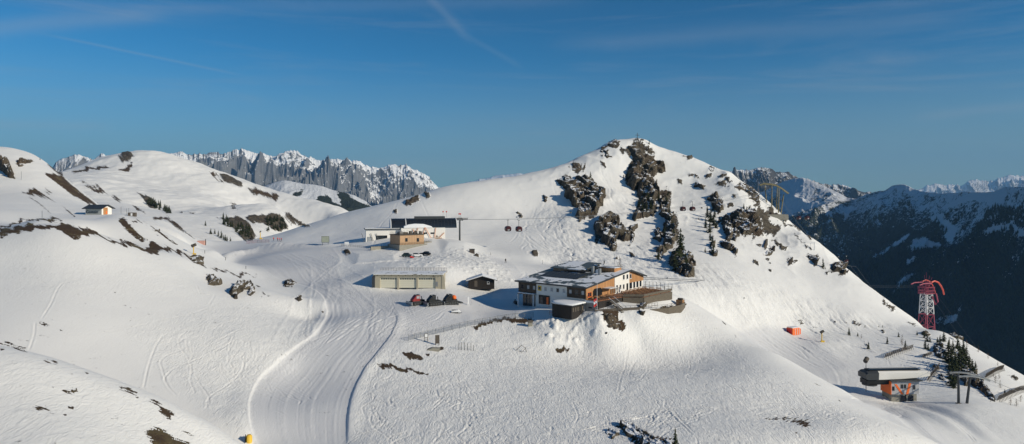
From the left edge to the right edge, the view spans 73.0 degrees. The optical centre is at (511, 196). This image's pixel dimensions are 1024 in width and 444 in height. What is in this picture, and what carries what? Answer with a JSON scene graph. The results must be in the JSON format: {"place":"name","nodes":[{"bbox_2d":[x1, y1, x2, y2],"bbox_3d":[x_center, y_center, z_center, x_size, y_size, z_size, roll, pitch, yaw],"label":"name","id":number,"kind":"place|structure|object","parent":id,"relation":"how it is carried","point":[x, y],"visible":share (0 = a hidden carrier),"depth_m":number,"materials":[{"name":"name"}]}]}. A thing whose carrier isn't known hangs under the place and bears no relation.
{"place":"outdoors","nodes":[
{"label":"outdoors","id":0,"kind":"place"},
{"bbox_2d":[53,153,104,171],"bbox_3d":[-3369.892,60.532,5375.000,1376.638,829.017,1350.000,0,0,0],"label":"distant peaks","id":1,"kind":"object","parent":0,"point":[67,163],"visible":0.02,"depth_m":5559.67,"materials":[{"name":"snow"}]},
{"bbox_2d":[170,148,439,205],"bbox_3d":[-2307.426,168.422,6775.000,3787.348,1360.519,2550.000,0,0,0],"label":"limestone mountains","id":2,"kind":"structure","parent":0,"point":[372,186],"depth_m":6961.64,"materials":[{"name":"white snow"}]},
{"bbox_2d":[264,180,370,210],"bbox_3d":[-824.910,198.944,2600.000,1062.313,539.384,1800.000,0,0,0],"label":"forested hill","id":3,"kind":"structure","parent":0,"point":[348,202],"depth_m":2829.98,"materials":[{"name":"white snow"}]},
{"bbox_2d":[466,173,521,182],"bbox_3d":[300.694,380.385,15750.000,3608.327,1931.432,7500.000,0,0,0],"label":"range","id":4,"kind":"structure","parent":0,"point":[502,176],"depth_m":16912.43,"materials":[{"name":"white snow"}]},
{"bbox_2d":[0,138,1023,443],"bbox_3d":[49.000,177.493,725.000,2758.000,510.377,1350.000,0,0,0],"label":"snow terrain","id":5,"kind":"structure","parent":0,"point":[118,326],"depth_m":179.33,"materials":[{"name":"white snow"}]},
{"bbox_2d":[0,154,14,178],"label":"rock crag","id":6,"kind":"structure","parent":5,"relation":"on","point":[5,168],"depth_m":428.94,"materials":[{"name":"stone"}]},
{"bbox_2d":[17,157,32,166],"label":"rock outcrop","id":7,"kind":"object","parent":5,"relation":"on","point":[22,160],"visible":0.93,"depth_m":452.18,"materials":[{"name":"stone"}]},
{"bbox_2d":[82,205,115,214],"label":"hut","id":8,"kind":"object","parent":5,"relation":"on","point":[98,209],"visible":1,"depth_m":323.15,"materials":[{"name":"white paint"}]},
{"bbox_2d":[103,208,107,214],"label":"orange door","id":9,"kind":"structure","parent":8,"relation":"in","point":[104,209],"depth_m":324.07,"materials":[{"name":"wood"}]},
{"bbox_2d":[128,212,136,216],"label":"slatted box","id":10,"kind":"object","parent":5,"relation":"on","point":[134,214],"visible":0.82,"depth_m":323.31,"materials":[{"name":"white paint"}]},
{"bbox_2d":[189,254,203,264],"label":"rock","id":11,"kind":"object","parent":5,"relation":"on","point":[197,259],"visible":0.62,"depth_m":214.06,"materials":[{"name":"stone"}]},
{"bbox_2d":[205,274,221,285],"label":"boulder","id":12,"kind":"object","parent":5,"relation":"on","point":[212,279],"visible":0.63,"depth_m":194.20,"materials":[{"name":"grey stone"}]},
{"bbox_2d":[229,280,254,298],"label":"rock pile","id":13,"kind":"object","parent":5,"relation":"on","point":[237,287],"visible":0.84,"depth_m":190.16,"materials":[{"name":"grey stone"}]},
{"bbox_2d":[245,434,251,443],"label":"yellow hydrant cover","id":14,"kind":"object","parent":5,"relation":"on","point":[248,438],"visible":1,"depth_m":111.59,"materials":[{"name":"paint"}]},
{"bbox_2d":[321,236,328,244],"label":"piste map board","id":15,"kind":"object","parent":5,"relation":"on","point":[324,239],"visible":0.91,"depth_m":309.56,"materials":[{"name":"grey metal"}]},
{"bbox_2d":[344,244,388,249],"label":"retaining wall","id":16,"kind":"structure","parent":5,"relation":"on","point":[377,247],"depth_m":287.84,"materials":[{"name":"concrete"}]},
{"bbox_2d":[388,230,426,250],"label":"timber kiosk","id":17,"kind":"object","parent":5,"relation":"on","point":[401,240],"visible":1,"depth_m":287.03,"materials":[{"name":"brown wood"}]},
{"bbox_2d":[372,267,446,289],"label":"garage","id":18,"kind":"structure","parent":5,"relation":"on","point":[417,279],"depth_m":219.48,"materials":[{"name":"beige concrete"}]},
{"bbox_2d":[380,277,396,287],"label":"garage door","id":19,"kind":"structure","parent":18,"relation":"in","point":[385,282],"depth_m":219.71,"materials":[{"name":"white metal"}]},
{"bbox_2d":[399,277,415,287],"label":"garage door","id":20,"kind":"structure","parent":18,"relation":"in","point":[404,282],"depth_m":219.55,"materials":[{"name":"white metal"}]},
{"bbox_2d":[418,277,435,287],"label":"garage door","id":21,"kind":"structure","parent":18,"relation":"in","point":[423,282],"depth_m":219.39,"materials":[{"name":"white metal"}]},
{"bbox_2d":[362,211,457,241],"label":"gondola station","id":22,"kind":"object","parent":5,"relation":"on","point":[432,226],"visible":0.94,"depth_m":312.15,"materials":[{"name":"grey metal"}]},
{"bbox_2d":[406,294,426,305],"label":"snow groomer","id":23,"kind":"object","parent":5,"relation":"on","point":[415,299],"visible":0.99,"depth_m":197.51,"materials":[{"name":"red metal"}]},
{"bbox_2d":[411,253,422,256],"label":"parked car","id":24,"kind":"object","parent":5,"relation":"on","point":[416,254],"visible":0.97,"depth_m":269.18,"materials":[{"name":"white paint"}]},
{"bbox_2d":[419,251,430,255],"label":"parked car","id":25,"kind":"object","parent":5,"relation":"on","point":[427,253],"visible":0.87,"depth_m":273.13,"materials":[{"name":"black metal"}]},
{"bbox_2d":[427,347,439,350],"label":"stone slab","id":26,"kind":"structure","parent":5,"relation":"on","point":[433,349],"depth_m":162.20,"materials":[{"name":"concrete"}]},
{"bbox_2d":[422,295,446,305],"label":"snow groomer","id":27,"kind":"object","parent":5,"relation":"on","point":[431,300],"visible":1,"depth_m":196.84,"materials":[{"name":"black metal"}]},
{"bbox_2d":[435,335,438,344],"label":"direction sign","id":28,"kind":"object","parent":5,"relation":"on","point":[436,339],"visible":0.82,"depth_m":166.94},
{"bbox_2d":[441,293,462,304],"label":"snow groomer","id":29,"kind":"object","parent":5,"relation":"on","point":[449,299],"visible":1,"depth_m":199.91,"materials":[{"name":"black metal"}]},
{"bbox_2d":[456,213,468,240],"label":"lift tower","id":30,"kind":"structure","parent":5,"relation":"on","point":[460,218],"depth_m":325.60,"materials":[{"name":"grey metal"}]},
{"bbox_2d":[459,190,872,288],"bbox_3d":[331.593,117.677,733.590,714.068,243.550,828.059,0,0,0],"label":"haul cable","id":31,"kind":"object","parent":30,"relation":"attached to","point":[646,211],"visible":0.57,"depth_m":373.96,"materials":[{"name":"metal"}]},
{"bbox_2d":[504,226,510,230],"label":"gondola cabin","id":32,"kind":"object","parent":31,"relation":"hanging from","point":[507,228],"visible":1,"depth_m":316.97,"materials":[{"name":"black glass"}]},
{"bbox_2d":[515,220,521,231],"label":"gondola cabin","id":33,"kind":"object","parent":31,"relation":"hanging from","point":[518,228],"visible":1,"depth_m":315.05,"materials":[{"name":"grey metal"}]},
{"bbox_2d":[689,201,695,210],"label":"gondola cabin","id":34,"kind":"object","parent":31,"relation":"hanging from","point":[692,208],"visible":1,"depth_m":381.12,"materials":[{"name":"grey metal"}]},
{"bbox_2d":[526,191,858,276],"bbox_3d":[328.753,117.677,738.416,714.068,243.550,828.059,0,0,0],"label":"haul cable","id":35,"kind":"object","parent":30,"relation":"attached to","point":[648,210],"visible":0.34,"depth_m":388.46,"materials":[{"name":"metal"}]},
{"bbox_2d":[408,312,533,340],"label":"net fence","id":36,"kind":"object","parent":5,"relation":"on","point":[517,316],"visible":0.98,"depth_m":182.07,"materials":[{"name":"plastic"}]},
{"bbox_2d":[465,273,496,288],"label":"shed","id":37,"kind":"structure","parent":5,"relation":"on","point":[482,281],"depth_m":228.15,"materials":[{"name":"brown wood"}]},
{"bbox_2d":[516,211,522,219],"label":"boulder","id":38,"kind":"object","parent":5,"relation":"on","point":[519,215],"visible":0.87,"depth_m":392.49,"materials":[{"name":"stone"}]},
{"bbox_2d":[527,320,532,326],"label":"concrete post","id":39,"kind":"object","parent":5,"relation":"on","point":[529,322],"visible":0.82,"depth_m":183.75,"materials":[{"name":"concrete"}]},
{"bbox_2d":[551,300,585,319],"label":"snow bar","id":40,"kind":"object","parent":5,"relation":"on","point":[569,309],"visible":0.99,"depth_m":185.37,"materials":[{"name":"grey wood"}]},
{"bbox_2d":[572,162,580,170],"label":"boulder","id":41,"kind":"object","parent":5,"relation":"on","point":[576,166],"visible":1,"depth_m":450.45,"materials":[{"name":"stone"}]},
{"bbox_2d":[515,254,646,306],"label":"lodge","id":42,"kind":"structure","parent":5,"relation":"on","point":[576,280],"depth_m":202.28,"materials":[{"name":"white paint"}]},
{"bbox_2d":[556,174,605,221],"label":"rock outcrop","id":43,"kind":"object","parent":5,"relation":"on","point":[590,201],"visible":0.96,"depth_m":413.18,"materials":[{"name":"grey stone"}]},
{"bbox_2d":[584,300,594,310],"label":"board screen","id":44,"kind":"object","parent":5,"relation":"on","point":[589,305],"visible":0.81,"depth_m":187.21,"materials":[{"name":"white paint"}]},
{"bbox_2d":[604,149,611,157],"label":"rock outcrop","id":45,"kind":"object","parent":5,"relation":"on","point":[607,155],"visible":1,"depth_m":462.41,"materials":[{"name":"stone"}]},
{"bbox_2d":[600,139,620,152],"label":"rock crag","id":46,"kind":"structure","parent":5,"relation":"on","point":[614,143],"depth_m":470.64,"materials":[{"name":"grey stone"}]},
{"bbox_2d":[593,211,630,251],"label":"rock outcrop","id":47,"kind":"object","parent":5,"relation":"on","point":[609,228],"visible":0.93,"depth_m":357.61,"materials":[{"name":"grey stone"}]},
{"bbox_2d":[602,312,622,328],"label":"rock outcrop","id":48,"kind":"object","parent":5,"relation":"on","point":[612,320],"visible":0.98,"depth_m":183.15,"materials":[{"name":"stone"}]},
{"bbox_2d":[606,428,619,438],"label":"boulder","id":49,"kind":"object","parent":5,"relation":"on","point":[612,433],"visible":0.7,"depth_m":117.46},
{"bbox_2d":[595,302,657,311],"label":"timber fence","id":50,"kind":"object","parent":5,"relation":"on","point":[626,309],"visible":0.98,"depth_m":188.55,"materials":[{"name":"brown wood"}]},
{"bbox_2d":[588,281,671,312],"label":"terrace","id":51,"kind":"structure","parent":5,"relation":"on","point":[648,297],"depth_m":195.96,"materials":[{"name":"wood"}]},
{"bbox_2d":[628,223,637,245],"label":"rock outcrop","id":52,"kind":"object","parent":5,"relation":"on","point":[631,227],"visible":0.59,"depth_m":371.19,"materials":[{"name":"stone"}]},
{"bbox_2d":[632,207,641,221],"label":"rock outcrop","id":53,"kind":"object","parent":5,"relation":"on","point":[638,215],"visible":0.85,"depth_m":396.83,"materials":[{"name":"stone"}]},
{"bbox_2d":[638,309,644,315],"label":"boulder","id":54,"kind":"object","parent":5,"relation":"on","point":[642,312],"visible":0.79,"depth_m":187.74,"materials":[{"name":"stone"}]},
{"bbox_2d":[637,302,646,308],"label":"boulder","id":55,"kind":"object","parent":5,"relation":"on","point":[641,305],"visible":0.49,"depth_m":192.29,"materials":[{"name":"stone"}]},
{"bbox_2d":[625,138,665,217],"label":"rock cliff","id":56,"kind":"structure","parent":5,"relation":"on","point":[644,169],"depth_m":448.09,"materials":[{"name":"grey stone"}]},
{"bbox_2d":[619,419,671,443],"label":"rock ledge","id":57,"kind":"object","parent":5,"relation":"on","point":[641,436],"visible":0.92,"depth_m":116.23,"materials":[{"name":"grey stone"}]},
{"bbox_2d":[652,227,662,241],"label":"rock outcrop","id":58,"kind":"object","parent":5,"relation":"on","point":[658,235],"visible":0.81,"depth_m":368.50,"materials":[{"name":"stone"}]},
{"bbox_2d":[644,299,684,313],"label":"stone wall","id":59,"kind":"structure","parent":5,"relation":"on","point":[675,309],"depth_m":197.71,"materials":[{"name":"grey stone"}]},
{"bbox_2d":[655,195,678,259],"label":"rock rib","id":60,"kind":"object","parent":5,"relation":"on","point":[670,238],"visible":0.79,"depth_m":373.77,"materials":[{"name":"grey stone"}]},
{"bbox_2d":[671,429,678,443],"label":"spruce tree","id":61,"kind":"object","parent":5,"relation":"on","point":[675,441],"visible":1,"depth_m":110.84,"materials":[{"name":"green plant"}]},
{"bbox_2d":[676,298,683,304],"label":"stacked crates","id":62,"kind":"object","parent":5,"relation":"on","point":[679,300],"visible":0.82,"depth_m":205.67,"materials":[{"name":"wood"}]},
{"bbox_2d":[669,248,695,276],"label":"rock outcrop","id":63,"kind":"object","parent":5,"relation":"on","point":[687,269],"visible":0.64,"depth_m":304.63,"materials":[{"name":"grey stone"}]},
{"bbox_2d":[670,255,678,270],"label":"spruce tree","id":64,"kind":"object","parent":63,"relation":"on","point":[674,263],"visible":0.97,"depth_m":303.16,"materials":[{"name":"green plant"}]},
{"bbox_2d":[668,228,686,261],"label":"spruce tree","id":65,"kind":"object","parent":63,"relation":"on","point":[680,249],"visible":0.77,"depth_m":314.77,"materials":[{"name":"green plant"}]},
{"bbox_2d":[694,182,705,189],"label":"rock outcrop","id":66,"kind":"object","parent":5,"relation":"on","point":[699,185],"visible":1,"depth_m":444.72,"materials":[{"name":"stone"}]},
{"bbox_2d":[706,208,712,221],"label":"spruce tree","id":67,"kind":"object","parent":5,"relation":"on","point":[710,217],"visible":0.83,"depth_m":399.80,"materials":[{"name":"green plant"}]},
{"bbox_2d":[707,221,713,232],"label":"spruce tree","id":68,"kind":"object","parent":5,"relation":"on","point":[709,229],"visible":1,"depth_m":377.87,"materials":[{"name":"green plant"}]},
{"bbox_2d":[709,235,717,256],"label":"rock outcrop","id":69,"kind":"object","parent":5,"relation":"on","point":[715,252],"visible":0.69,"depth_m":345.09,"materials":[{"name":"stone"}]},
{"bbox_2d":[707,191,723,212],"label":"rock outcrop","id":70,"kind":"object","parent":5,"relation":"on","point":[718,206],"visible":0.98,"depth_m":420.81,"materials":[{"name":"grey stone"}]},
{"bbox_2d":[719,237,734,250],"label":"rock outcrop","id":71,"kind":"object","parent":5,"relation":"on","point":[727,245],"visible":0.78,"depth_m":351.69,"materials":[{"name":"grey stone"}]},
{"bbox_2d":[720,214,739,243],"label":"rock outcrop","id":72,"kind":"object","parent":5,"relation":"on","point":[733,234],"visible":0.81,"depth_m":379.44,"materials":[{"name":"grey stone"}]},
{"bbox_2d":[732,247,737,255],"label":"boulder","id":73,"kind":"object","parent":5,"relation":"on","point":[735,251],"visible":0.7,"depth_m":347.02,"materials":[{"name":"stone"}]},
{"bbox_2d":[730,208,763,236],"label":"rock outcrop","id":74,"kind":"object","parent":5,"relation":"on","point":[743,222],"visible":0.9,"depth_m":396.29,"materials":[{"name":"grey stone"}]},
{"bbox_2d":[734,183,759,202],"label":"rock outcrop","id":75,"kind":"object","parent":5,"relation":"on","point":[748,189],"visible":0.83,"depth_m":437.32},
{"bbox_2d":[763,245,774,260],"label":"rock outcrop","id":76,"kind":"object","parent":5,"relation":"on","point":[770,251],"visible":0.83,"depth_m":363.92,"materials":[{"name":"stone"}]},
{"bbox_2d":[759,183,788,219],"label":"pylon gate","id":77,"kind":"structure","parent":5,"relation":"on","point":[781,216],"depth_m":433.15,"materials":[{"name":"grey metal"}]},
{"bbox_2d":[787,326,800,334],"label":"padded hut","id":78,"kind":"object","parent":5,"relation":"on","point":[794,330],"visible":0.97,"depth_m":281.87,"materials":[{"name":"orange paint"}]},
{"bbox_2d":[807,254,817,265],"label":"boulder","id":79,"kind":"object","parent":5,"relation":"on","point":[813,258],"visible":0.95,"depth_m":368.51,"materials":[{"name":"stone"}]},
{"bbox_2d":[831,261,848,274],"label":"rock outcrop","id":80,"kind":"object","parent":5,"relation":"on","point":[840,266],"visible":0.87,"depth_m":365.31,"materials":[{"name":"grey stone"}]},
{"bbox_2d":[863,356,868,362],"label":"snow gun","id":81,"kind":"object","parent":5,"relation":"on","point":[866,359],"visible":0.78,"depth_m":222.40,"materials":[{"name":"metal"}]},
{"bbox_2d":[858,367,929,401],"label":"chairlift station","id":82,"kind":"object","parent":5,"relation":"on","point":[898,384],"visible":0.99,"depth_m":214.58,"materials":[{"name":"orange paint"}]},
{"bbox_2d":[900,395,905,401],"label":"operator window","id":83,"kind":"structure","parent":82,"relation":"in","point":[902,398],"depth_m":214.36,"materials":[{"name":"black glass"}]},
{"bbox_2d":[908,395,913,400],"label":"operator window","id":84,"kind":"structure","parent":82,"relation":"in","point":[910,398],"depth_m":214.56,"materials":[{"name":"black glass"}]},
{"bbox_2d":[884,345,913,359],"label":"avalanche fence","id":85,"kind":"object","parent":5,"relation":"on","point":[893,352],"visible":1,"depth_m":267.72,"materials":[{"name":"wood"}]},
{"bbox_2d":[922,352,932,357],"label":"avalanche fence","id":86,"kind":"object","parent":5,"relation":"on","point":[924,355],"visible":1,"depth_m":265.87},
{"bbox_2d":[911,272,944,329],"bbox_3d":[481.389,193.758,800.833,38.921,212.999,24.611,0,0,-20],"label":"cable tower","id":87,"kind":"structure","parent":5,"relation":"on","point":[926,292],"depth_m":798.37,"materials":[{"name":"red metal"}]},
{"bbox_2d":[927,363,939,380],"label":"avalanche fence","id":88,"kind":"object","parent":5,"relation":"on","point":[932,372],"visible":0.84,"depth_m":244.14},
{"bbox_2d":[933,364,946,382],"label":"rock outcrop","id":89,"kind":"object","parent":5,"relation":"on","point":[941,377],"visible":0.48,"depth_m":241.81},
{"bbox_2d":[933,342,947,358],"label":"rock outcrop","id":90,"kind":"object","parent":5,"relation":"on","point":[938,350],"visible":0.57,"depth_m":271.81,"materials":[{"name":"grey stone"}]},
{"bbox_2d":[942,340,952,363],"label":"spruce tree","id":91,"kind":"object","parent":5,"relation":"on","point":[945,355],"visible":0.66,"depth_m":261.09,"materials":[{"name":"green plant"}]},
{"bbox_2d":[946,360,952,377],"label":"spruce tree","id":92,"kind":"object","parent":5,"relation":"on","point":[949,368],"visible":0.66,"depth_m":240.53,"materials":[{"name":"green plant"}]},
{"bbox_2d":[947,346,953,367],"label":"spruce tree","id":93,"kind":"object","parent":5,"relation":"on","point":[951,355],"visible":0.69,"depth_m":254.42,"materials":[{"name":"green plant"}]},
{"bbox_2d":[946,370,955,385],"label":"spruce tree","id":94,"kind":"object","parent":5,"relation":"on","point":[950,380],"visible":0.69,"depth_m":231.69,"materials":[{"name":"green plant"}]},
{"bbox_2d":[950,373,956,388],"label":"spruce tree","id":95,"kind":"object","parent":5,"relation":"on","point":[953,386],"visible":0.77,"depth_m":228.98,"materials":[{"name":"green plant"}]},
{"bbox_2d":[951,352,959,374],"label":"spruce tree","id":96,"kind":"object","parent":5,"relation":"on","point":[954,366],"visible":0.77,"depth_m":247.23,"materials":[{"name":"green plant"}]},
{"bbox_2d":[949,332,963,341],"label":"rock outcrop","id":97,"kind":"object","parent":5,"relation":"on","point":[954,335],"visible":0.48,"depth_m":304.41,"materials":[{"name":"stone"}]},
{"bbox_2d":[954,335,960,348],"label":"spruce tree","id":98,"kind":"object","parent":5,"relation":"on","point":[956,346],"visible":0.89,"depth_m":282.81,"materials":[{"name":"green plant"}]},
{"bbox_2d":[956,345,969,370],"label":"spruce tree","id":99,"kind":"object","parent":5,"relation":"on","point":[959,358],"visible":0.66,"depth_m":250.74,"materials":[{"name":"green plant"}]},
{"bbox_2d":[949,371,990,403],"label":"chairlift support","id":100,"kind":"object","parent":5,"relation":"on","point":[971,375],"visible":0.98,"depth_m":207.61,"materials":[{"name":"grey metal"}]},
{"bbox_2d":[970,359,975,373],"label":"spruce tree","id":101,"kind":"object","parent":5,"relation":"on","point":[973,367],"visible":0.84,"depth_m":249.19,"materials":[{"name":"green plant"}]},
{"bbox_2d":[957,362,994,401],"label":"rock outcrop","id":102,"kind":"object","parent":5,"relation":"on","point":[985,389],"visible":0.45,"depth_m":232.47,"materials":[{"name":"grey stone"}]},
{"bbox_2d":[960,346,966,365],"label":"spruce tree","id":103,"kind":"object","parent":102,"relation":"on","point":[962,352],"visible":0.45,"depth_m":254.08,"materials":[{"name":"green plant"}]},
{"bbox_2d":[965,356,971,368],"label":"spruce tree","id":104,"kind":"object","parent":102,"relation":"on","point":[969,364],"visible":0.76,"depth_m":251.78,"materials":[{"name":"green plant"}]},
{"bbox_2d":[985,365,1004,377],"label":"avalanche fence","id":105,"kind":"object","parent":5,"relation":"on","point":[995,370],"visible":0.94,"depth_m":256.48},
{"bbox_2d":[997,386,1023,401],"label":"avalanche fence","id":106,"kind":"object","parent":5,"relation":"on","point":[1007,393],"visible":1,"depth_m":229.96,"materials":[{"name":"wood"}]},
{"bbox_2d":[0,0,1023,192],"label":"sky","id":107,"kind":"structure","parent":0,"point":[872,96],"materials":[{"name":"blue"}]},
{"bbox_2d":[730,167,871,198],"bbox_3d":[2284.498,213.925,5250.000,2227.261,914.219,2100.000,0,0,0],"label":"snowy summits","id":108,"kind":"structure","parent":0,"point":[754,178],"depth_m":5521.42,"materials":[{"name":"white snow"}]},
{"bbox_2d":[759,178,1023,374],"bbox_3d":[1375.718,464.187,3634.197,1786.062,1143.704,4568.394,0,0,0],"label":"forested mountain","id":109,"kind":"structure","parent":0,"point":[896,226],"depth_m":2670.78,"materials":[{"name":"green plant"}]},
{"bbox_2d":[772,197,1023,351],"bbox_3d":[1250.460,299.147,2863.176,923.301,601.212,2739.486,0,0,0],"label":"forest","id":110,"kind":"object","parent":109,"relation":"on","point":[1011,291],"visible":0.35,"depth_m":2310.84,"materials":[{"name":"green plant"}]},
{"bbox_2d":[918,175,1023,193],"bbox_3d":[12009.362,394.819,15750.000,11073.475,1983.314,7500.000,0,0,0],"label":"range","id":111,"kind":"structure","parent":0,"point":[975,185],"depth_m":16855.81,"materials":[{"name":"white snow"}]}
]}

